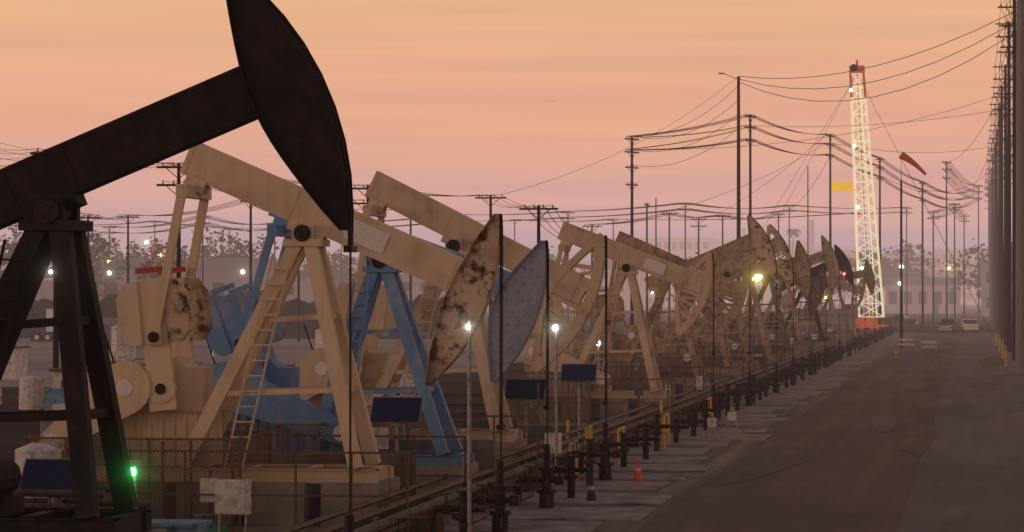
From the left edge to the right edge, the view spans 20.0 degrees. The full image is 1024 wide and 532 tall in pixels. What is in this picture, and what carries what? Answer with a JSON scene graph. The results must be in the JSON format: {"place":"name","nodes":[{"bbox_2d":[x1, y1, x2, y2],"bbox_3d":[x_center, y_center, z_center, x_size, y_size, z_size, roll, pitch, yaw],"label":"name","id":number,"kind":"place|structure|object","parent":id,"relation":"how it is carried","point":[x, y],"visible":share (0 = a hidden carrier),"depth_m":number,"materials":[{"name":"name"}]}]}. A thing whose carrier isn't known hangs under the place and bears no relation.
{"place":"outdoors","nodes":[
{"label":"outdoors","id":0,"kind":"place"},
{"bbox_2d":[20,294,443,338],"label":"building","id":1,"kind":"structure","parent":0,"point":[108,306],"depth_m":367.99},
{"bbox_2d":[2,338,574,386],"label":"yard ground","id":2,"kind":"structure","parent":0,"point":[40,355],"depth_m":269.29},
{"bbox_2d":[19,309,52,341],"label":"semi truck","id":3,"kind":"object","parent":2,"relation":"on","point":[41,335],"visible":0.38,"depth_m":338.48,"materials":[{"name":"white metal"}]},
{"bbox_2d":[102,318,143,349],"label":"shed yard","id":4,"kind":"structure","parent":2,"relation":"on","point":[108,323],"depth_m":290.34,"materials":[{"name":"grey metal"}]},
{"bbox_2d":[111,322,144,361],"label":"building","id":5,"kind":"structure","parent":2,"relation":"on","point":[118,343],"depth_m":234.85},
{"bbox_2d":[117,215,139,282],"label":"pole","id":6,"kind":"object","parent":2,"relation":"on","point":[127,222],"visible":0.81,"depth_m":310.29,"materials":[{"name":"brown wood"}]},
{"bbox_2d":[240,200,253,291],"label":"pole","id":7,"kind":"object","parent":2,"relation":"on","point":[250,246],"visible":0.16,"depth_m":256.79,"materials":[{"name":"brown wood"}]},
{"bbox_2d":[297,269,299,341],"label":"pole","id":8,"kind":"object","parent":2,"relation":"on","point":[298,309],"visible":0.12,"depth_m":338.02,"materials":[{"name":"brown wood"}]},
{"bbox_2d":[475,195,505,309],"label":"pole","id":9,"kind":"object","parent":2,"relation":"on","point":[490,213],"visible":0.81,"depth_m":238.23,"materials":[{"name":"brown wood"}]},
{"bbox_2d":[400,275,446,300],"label":"building","id":10,"kind":"structure","parent":0,"point":[418,284],"depth_m":651.58,"materials":[{"name":"beige glass"}]},
{"bbox_2d":[0,303,997,531],"bbox_3d":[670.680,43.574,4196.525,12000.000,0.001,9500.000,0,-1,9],"label":"ground","id":11,"kind":"structure","parent":0,"point":[13,435],"depth_m":186.36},
{"bbox_2d":[0,227,21,277],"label":"tree","id":12,"kind":"object","parent":11,"relation":"on","point":[10,251],"visible":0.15,"depth_m":540.54,"materials":[{"name":"green plant"}]},
{"bbox_2d":[35,278,52,300],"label":"building","id":13,"kind":"structure","parent":11,"relation":"on","point":[45,290],"depth_m":516.11,"materials":[{"name":"beige glass"}]},
{"bbox_2d":[30,148,58,367],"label":"pole","id":14,"kind":"object","parent":11,"relation":"on","point":[55,348],"visible":0.15,"depth_m":145.28,"materials":[{"name":"brown wood"}]},
{"bbox_2d":[18,458,72,503],"bbox_3d":[-9.470,5.161,59.941,1.310,2.358,0.621,0,-1,9],"label":"solar panel","id":15,"kind":"object","parent":11,"relation":"on","point":[46,473],"visible":0.53,"depth_m":59.89,"materials":[{"name":"blue glass"}]},
{"bbox_2d":[89,230,109,297],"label":"tree","id":16,"kind":"object","parent":11,"relation":"on","point":[92,235],"visible":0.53,"depth_m":518.47,"materials":[{"name":"green plant"}]},
{"bbox_2d":[93,234,138,297],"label":"tree","id":17,"kind":"object","parent":11,"relation":"on","point":[108,266],"visible":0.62,"depth_m":538.46,"materials":[{"name":"green plant"}]},
{"bbox_2d":[129,460,141,508],"bbox_3d":[-8.077,5.256,61.855,0.300,2.202,0.400,0,-1,9],"label":"lamp","id":18,"kind":"object","parent":11,"relation":"on","point":[134,463],"visible":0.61,"depth_m":61.97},
{"bbox_2d":[121,238,163,257],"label":"tree","id":19,"kind":"object","parent":11,"relation":"on","point":[136,247],"visible":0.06,"depth_m":577.96,"materials":[{"name":"green plant"}]},
{"bbox_2d":[134,240,184,279],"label":"tree","id":20,"kind":"object","parent":11,"relation":"on","point":[153,274],"visible":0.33,"depth_m":484.93,"materials":[{"name":"green plant"}]},
{"bbox_2d":[142,237,184,277],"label":"tree","id":21,"kind":"object","parent":11,"relation":"on","point":[155,247],"visible":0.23,"depth_m":494.87,"materials":[{"name":"green plant"}]},
{"bbox_2d":[156,163,183,277],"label":"pole","id":22,"kind":"object","parent":11,"relation":"on","point":[178,260],"visible":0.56,"depth_m":170.19,"materials":[{"name":"brown wood"}]},
{"bbox_2d":[0,0,357,531],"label":"pump jack","id":23,"kind":"object","parent":11,"relation":"on","point":[273,83],"visible":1,"depth_m":53.25,"materials":[{"name":"black paint"}]},
{"bbox_2d":[152,519,211,531],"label":"blue bin","id":24,"kind":"object","parent":11,"relation":"on","point":[182,525],"visible":0.63,"depth_m":59.43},
{"bbox_2d":[93,258,277,300],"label":"warehouse","id":25,"kind":"structure","parent":11,"relation":"on","point":[219,272],"depth_m":540.88,"materials":[{"name":"grey concrete"}]},
{"bbox_2d":[175,229,239,257],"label":"tree","id":26,"kind":"object","parent":11,"relation":"on","point":[206,254],"visible":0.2,"depth_m":617.41,"materials":[{"name":"green plant"}]},
{"bbox_2d":[0,346,417,497],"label":"yard equipment","id":27,"kind":"object","parent":11,"relation":"on","point":[31,392],"visible":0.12,"depth_m":142.25,"materials":[{"name":"metal"}]},
{"bbox_2d":[194,514,227,531],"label":"green valve","id":28,"kind":"object","parent":11,"relation":"on","point":[214,528],"visible":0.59,"depth_m":64.69,"materials":[{"name":"green metal"}]},
{"bbox_2d":[201,227,252,257],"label":"tree","id":29,"kind":"object","parent":11,"relation":"on","point":[222,239],"visible":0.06,"depth_m":637.66,"materials":[{"name":"green plant"}]},
{"bbox_2d":[215,479,250,531],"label":"sign","id":30,"kind":"object","parent":11,"relation":"on","point":[232,496],"visible":1,"depth_m":64.03,"materials":[{"name":"white metal"}]},
{"bbox_2d":[221,234,264,257],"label":"tree","id":31,"kind":"object","parent":11,"relation":"on","point":[241,247],"visible":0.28,"depth_m":615.54,"materials":[{"name":"green plant"}]},
{"bbox_2d":[23,143,520,531],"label":"pump jack","id":32,"kind":"object","parent":11,"relation":"on","point":[170,396],"visible":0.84,"depth_m":70.06,"materials":[{"name":"beige paint"}]},
{"bbox_2d":[285,270,313,302],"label":"building","id":33,"kind":"structure","parent":11,"relation":"on","point":[306,293],"depth_m":578.81,"materials":[{"name":"beige glass"}]},
{"bbox_2d":[301,245,355,274],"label":"tree","id":34,"kind":"object","parent":11,"relation":"on","point":[333,259],"visible":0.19,"depth_m":714.89,"materials":[{"name":"green plant"}]},
{"bbox_2d":[327,251,365,274],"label":"tree","id":35,"kind":"object","parent":11,"relation":"on","point":[345,264],"visible":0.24,"depth_m":713.37,"materials":[{"name":"green plant"}]},
{"bbox_2d":[10,393,745,531],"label":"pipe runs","id":36,"kind":"object","parent":11,"relation":"on","point":[67,502],"visible":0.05,"depth_m":66.08,"materials":[{"name":"metal"}]},
{"bbox_2d":[206,213,564,513],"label":"pump jack","id":37,"kind":"object","parent":11,"relation":"on","point":[525,282],"visible":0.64,"depth_m":77.43,"materials":[{"name":"blue paint"}]},
{"bbox_2d":[370,397,422,451],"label":"solar panel","id":38,"kind":"object","parent":11,"relation":"on","point":[396,410],"visible":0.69,"depth_m":74.56,"materials":[{"name":"blue glass"}]},
{"bbox_2d":[294,171,620,479],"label":"pump jack","id":39,"kind":"object","parent":11,"relation":"on","point":[459,232],"visible":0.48,"depth_m":89.84,"materials":[{"name":"beige paint"}]},
{"bbox_2d":[94,320,881,531],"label":"railing","id":40,"kind":"object","parent":11,"relation":"on","point":[405,507],"visible":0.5,"depth_m":80.58,"materials":[{"name":"metal"}]},
{"bbox_2d":[504,379,545,437],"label":"solar panel","id":41,"kind":"object","parent":11,"relation":"on","point":[523,389],"visible":0.79,"depth_m":91.81,"materials":[{"name":"blue glass"}]},
{"bbox_2d":[519,205,557,242],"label":"pole","id":42,"kind":"object","parent":11,"relation":"on","point":[538,209],"visible":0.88,"depth_m":192.08,"materials":[{"name":"brown wood"}]},
{"bbox_2d":[560,364,597,435],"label":"solar panel","id":43,"kind":"object","parent":11,"relation":"on","point":[578,373],"visible":0.87,"depth_m":105.63,"materials":[{"name":"blue glass"}]},
{"bbox_2d":[481,221,723,425],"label":"pump jack","id":44,"kind":"object","parent":11,"relation":"on","point":[631,261],"visible":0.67,"depth_m":126.39,"materials":[{"name":"beige paint"}]},
{"bbox_2d":[599,259,645,309],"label":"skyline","id":45,"kind":"structure","parent":11,"relation":"on","point":[625,289],"depth_m":927.51,"materials":[{"name":"grey concrete"}]},
{"bbox_2d":[624,136,638,324],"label":"pole","id":46,"kind":"object","parent":11,"relation":"on","point":[631,184],"visible":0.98,"depth_m":301.75,"materials":[{"name":"brown wood"}]},
{"bbox_2d":[644,203,649,315],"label":"pole","id":47,"kind":"object","parent":11,"relation":"on","point":[646,205],"visible":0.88,"depth_m":381.93,"materials":[{"name":"brown wood"}]},
{"bbox_2d":[648,283,672,306],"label":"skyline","id":48,"kind":"structure","parent":11,"relation":"on","point":[651,296],"depth_m":1109.42,"materials":[{"name":"grey concrete"}]},
{"bbox_2d":[609,237,721,302],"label":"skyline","id":49,"kind":"structure","parent":11,"relation":"on","point":[677,245],"depth_m":1505.20,"materials":[{"name":"white metal"}]},
{"bbox_2d":[573,231,758,405],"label":"pump jack","id":50,"kind":"object","parent":11,"relation":"on","point":[731,288],"visible":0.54,"depth_m":146.66,"materials":[{"name":"metal"}]},
{"bbox_2d":[661,212,677,322],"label":"pole","id":51,"kind":"object","parent":11,"relation":"on","point":[669,252],"visible":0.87,"depth_m":421.60,"materials":[{"name":"brown wood"}]},
{"bbox_2d":[445,334,910,531],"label":"well slabs","id":52,"kind":"structure","parent":11,"relation":"on","point":[569,519],"depth_m":93.97,"materials":[{"name":"concrete"}]},
{"bbox_2d":[621,214,784,392],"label":"pump jack","id":53,"kind":"object","parent":11,"relation":"on","point":[756,240],"visible":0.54,"depth_m":166.09,"materials":[{"name":"metal"}]},
{"bbox_2d":[655,224,800,384],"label":"pump jack","id":54,"kind":"object","parent":11,"relation":"on","point":[726,268],"visible":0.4,"depth_m":181.66,"materials":[{"name":"metal"}]},
{"bbox_2d":[719,73,740,280],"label":"pole","id":55,"kind":"object","parent":11,"relation":"on","point":[738,172],"visible":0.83,"depth_m":310.03,"materials":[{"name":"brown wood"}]},
{"bbox_2d":[745,114,755,309],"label":"pole","id":56,"kind":"object","parent":11,"relation":"on","point":[750,175],"visible":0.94,"depth_m":329.87,"materials":[{"name":"brown wood"}]},
{"bbox_2d":[728,261,773,305],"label":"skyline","id":57,"kind":"structure","parent":11,"relation":"on","point":[767,296],"depth_m":1187.62,"materials":[{"name":"grey concrete"}]},
{"bbox_2d":[692,240,817,374],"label":"pump jack","id":58,"kind":"object","parent":11,"relation":"on","point":[801,266],"visible":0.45,"depth_m":200.86,"materials":[{"name":"metal"}]},
{"bbox_2d":[697,262,831,367],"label":"pump jack","id":59,"kind":"object","parent":11,"relation":"on","point":[817,287],"visible":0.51,"depth_m":220.83,"materials":[{"name":"grey paint"}]},
{"bbox_2d":[742,235,844,360],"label":"pump jack","id":60,"kind":"object","parent":11,"relation":"on","point":[827,255],"visible":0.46,"depth_m":243.30,"materials":[{"name":"metal"}]},
{"bbox_2d":[638,333,961,531],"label":"dirt road","id":61,"kind":"structure","parent":11,"relation":"on","point":[857,471],"depth_m":91.78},
{"bbox_2d":[721,343,1023,484],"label":"road patches","id":62,"kind":"object","parent":61,"relation":"on","point":[914,432],"visible":0.97,"depth_m":121.34,"materials":[{"name":"grey asphalt"}]},
{"bbox_2d":[899,151,926,348],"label":"windsock","id":63,"kind":"object","parent":61,"relation":"on","point":[907,158],"visible":1,"depth_m":297.31,"materials":[{"name":"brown metal"}]},
{"bbox_2d":[938,319,957,332],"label":"car","id":64,"kind":"object","parent":61,"relation":"on","point":[948,324],"visible":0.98,"depth_m":411.55,"materials":[{"name":"grey metal"}]},
{"bbox_2d":[755,244,857,351],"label":"pump jack","id":65,"kind":"object","parent":11,"relation":"on","point":[844,262],"visible":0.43,"depth_m":270.83,"materials":[{"name":"black paint"}]},
{"bbox_2d":[807,166,808,307],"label":"pole","id":66,"kind":"object","parent":11,"relation":"on","point":[807,219],"visible":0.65,"depth_m":418.54,"materials":[{"name":"brown wood"}]},
{"bbox_2d":[780,276,869,347],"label":"pump jack","id":67,"kind":"object","parent":11,"relation":"on","point":[858,290],"visible":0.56,"depth_m":299.47,"materials":[{"name":"metal"}]},
{"bbox_2d":[797,249,858,303],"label":"block","id":68,"kind":"structure","parent":11,"relation":"on","point":[849,253],"depth_m":1392.65,"materials":[{"name":"grey concrete"}]},
{"bbox_2d":[825,134,834,309],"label":"pole","id":69,"kind":"object","parent":11,"relation":"on","point":[830,226],"visible":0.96,"depth_m":398.10,"materials":[{"name":"brown wood"}]},
{"bbox_2d":[797,259,878,342],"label":"pump jack","id":70,"kind":"object","parent":11,"relation":"on","point":[867,273],"visible":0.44,"depth_m":327.81,"materials":[{"name":"grey paint"}]},
{"bbox_2d":[818,310,858,335],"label":"building","id":71,"kind":"structure","parent":11,"relation":"on","point":[849,314],"depth_m":328.21,"materials":[{"name":"grey metal"}]},
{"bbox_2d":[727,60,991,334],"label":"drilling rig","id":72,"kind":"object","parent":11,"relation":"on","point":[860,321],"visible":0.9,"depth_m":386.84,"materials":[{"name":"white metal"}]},
{"bbox_2d":[875,158,883,328],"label":"pole","id":73,"kind":"object","parent":11,"relation":"on","point":[880,168],"visible":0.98,"depth_m":426.76,"materials":[{"name":"brown wood"}]},
{"bbox_2d":[847,247,918,310],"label":"tree","id":74,"kind":"object","parent":11,"relation":"on","point":[896,272],"visible":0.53,"depth_m":889.17,"materials":[{"name":"green plant"}]},
{"bbox_2d":[883,315,917,325],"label":"pickup","id":75,"kind":"object","parent":11,"relation":"on","point":[889,321],"visible":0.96,"depth_m":493.27,"materials":[{"name":"grey metal"}]},
{"bbox_2d":[874,253,940,304],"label":"block","id":76,"kind":"structure","parent":11,"relation":"on","point":[926,255],"depth_m":1288.01,"materials":[{"name":"grey concrete"}]},
{"bbox_2d":[875,239,952,289],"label":"tree","id":77,"kind":"object","parent":11,"relation":"on","point":[910,251],"visible":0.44,"depth_m":890.91,"materials":[{"name":"green plant"}]},
{"bbox_2d":[919,182,925,327],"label":"pole","id":78,"kind":"object","parent":11,"relation":"on","point":[922,304],"visible":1,"depth_m":465.35,"materials":[{"name":"brown wood"}]},
{"bbox_2d":[884,277,961,312],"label":"building","id":79,"kind":"structure","parent":11,"relation":"on","point":[892,294],"depth_m":792.62,"materials":[{"name":"beige metal"}]},
{"bbox_2d":[927,211,939,324],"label":"pole","id":80,"kind":"object","parent":11,"relation":"on","point":[933,212],"visible":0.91,"depth_m":514.60,"materials":[{"name":"brown wood"}]},
{"bbox_2d":[941,161,951,318],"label":"pole","id":81,"kind":"object","parent":11,"relation":"on","point":[946,169],"visible":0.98,"depth_m":514.23,"materials":[{"name":"brown wood"}]},
{"bbox_2d":[949,203,960,321],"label":"pole","id":82,"kind":"object","parent":11,"relation":"on","point":[954,204],"visible":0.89,"depth_m":553.53,"materials":[{"name":"brown wood"}]},
{"bbox_2d":[934,249,987,302],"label":"building","id":83,"kind":"structure","parent":11,"relation":"on","point":[942,252],"depth_m":1483.00,"materials":[{"name":"grey concrete"}]},
{"bbox_2d":[958,215,969,318],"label":"pole","id":84,"kind":"object","parent":11,"relation":"on","point":[964,221],"visible":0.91,"depth_m":592.79,"materials":[{"name":"brown wood"}]},
{"bbox_2d":[965,258,987,304],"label":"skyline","id":85,"kind":"structure","parent":11,"relation":"on","point":[969,299],"depth_m":1362.31,"materials":[{"name":"grey glass"}]},
{"bbox_2d":[947,238,1011,290],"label":"tree","id":86,"kind":"object","parent":11,"relation":"on","point":[972,250],"visible":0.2,"depth_m":789.98,"materials":[{"name":"green plant"}]},
{"bbox_2d":[955,242,1011,297],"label":"tree","id":87,"kind":"object","parent":11,"relation":"on","point":[976,279],"visible":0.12,"depth_m":786.27,"materials":[{"name":"green plant"}]},
{"bbox_2d":[984,182,990,316],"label":"pole","id":88,"kind":"object","parent":11,"relation":"on","point":[989,194],"visible":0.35,"depth_m":675.82,"materials":[{"name":"brown wood"}]},
{"bbox_2d":[985,173,991,319],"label":"pole","id":89,"kind":"object","parent":11,"relation":"on","point":[991,238],"visible":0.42,"depth_m":611.62,"materials":[{"name":"brown wood"}]},
{"bbox_2d":[986,153,993,322],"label":"pole","id":90,"kind":"object","parent":11,"relation":"on","point":[992,237],"visible":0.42,"depth_m":552.40,"materials":[{"name":"brown wood"}]},
{"bbox_2d":[987,142,995,325],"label":"pole","id":91,"kind":"object","parent":11,"relation":"on","point":[994,169],"visible":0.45,"depth_m":498.10,"materials":[{"name":"brown wood"}]},
{"bbox_2d":[988,129,1003,329],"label":"pole","id":92,"kind":"object","parent":11,"relation":"on","point":[996,310],"visible":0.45,"depth_m":448.71,"materials":[{"name":"brown wood"}]},
{"bbox_2d":[980,264,1011,316],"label":"building","id":93,"kind":"structure","parent":11,"relation":"on","point":[984,290],"depth_m":690.86,"materials":[{"name":"grey metal"}]},
{"bbox_2d":[0,0,1012,267],"label":"sky","id":94,"kind":"structure","parent":0,"point":[443,97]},
{"bbox_2d":[506,332,916,531],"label":"apron ground","id":95,"kind":"structure","parent":0,"point":[720,459],"depth_m":99.82,"materials":[{"name":"grey concrete"}]},
{"bbox_2d":[460,316,476,531],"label":"yard lamp","id":96,"kind":"object","parent":95,"relation":"on","point":[468,319],"visible":1,"depth_m":62.87,"materials":[{"name":"grey metal"}]},
{"bbox_2d":[549,320,561,489],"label":"yard lamp","id":97,"kind":"object","parent":95,"relation":"on","point":[555,326],"visible":0.96,"depth_m":84.79,"materials":[{"name":"grey metal"}]},
{"bbox_2d":[586,477,596,500],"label":"cone","id":98,"kind":"object","parent":95,"relation":"on","point":[591,495],"visible":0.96,"depth_m":79.87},
{"bbox_2d":[392,325,896,531],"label":"wellheads","id":99,"kind":"object","parent":95,"relation":"on","point":[569,469],"visible":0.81,"depth_m":104.90,"materials":[{"name":"metal"}]},
{"bbox_2d":[663,413,669,447],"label":"guard hoop","id":100,"kind":"object","parent":95,"relation":"on","point":[665,430],"visible":1,"depth_m":108.16,"materials":[{"name":"yellow paint"}]},
{"bbox_2d":[723,240,806,259],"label":"building","id":101,"kind":"structure","parent":0,"point":[803,243],"depth_m":1696.04,"materials":[{"name":"grey glass"}]},
{"bbox_2d":[897,333,1023,531],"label":"grey road","id":102,"kind":"structure","parent":0,"point":[969,476],"depth_m":101.09,"materials":[{"name":"grey asphalt"}]},
{"bbox_2d":[961,319,977,332],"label":"car","id":103,"kind":"object","parent":102,"relation":"on","point":[969,324],"visible":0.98,"depth_m":411.32,"materials":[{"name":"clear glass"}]},
{"bbox_2d":[989,103,1003,333],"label":"pole","id":104,"kind":"object","parent":102,"relation":"on","point":[998,125],"visible":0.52,"depth_m":404.30,"materials":[{"name":"brown wood"}]},
{"bbox_2d":[991,85,1011,338],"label":"pole","id":105,"kind":"object","parent":102,"relation":"on","point":[1001,239],"visible":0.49,"depth_m":361.84,"materials":[{"name":"brown wood"}]},
{"bbox_2d":[993,65,1011,344],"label":"pole","id":106,"kind":"object","parent":102,"relation":"on","point":[1005,201],"visible":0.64,"depth_m":321.34,"materials":[{"name":"brown wood"}]},
{"bbox_2d":[995,21,1012,351],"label":"pole","id":107,"kind":"object","parent":102,"relation":"on","point":[1009,302],"visible":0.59,"depth_m":282.84,"materials":[{"name":"brown wood"}]},
{"bbox_2d":[998,0,1015,359],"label":"pole","id":108,"kind":"object","parent":102,"relation":"on","point":[1013,47],"visible":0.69,"depth_m":246.32,"materials":[{"name":"brown wood"}]},
{"bbox_2d":[0,0,1012,236],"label":"power lines","id":109,"kind":"object","parent":108,"relation":"attached to","point":[666,149],"visible":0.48,"depth_m":408.37,"materials":[{"name":"black metal"}]},
{"bbox_2d":[1015,0,1023,372],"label":"pole","id":110,"kind":"object","parent":102,"relation":"on","point":[1019,335],"visible":1,"depth_m":208.63,"materials":[{"name":"brown"}]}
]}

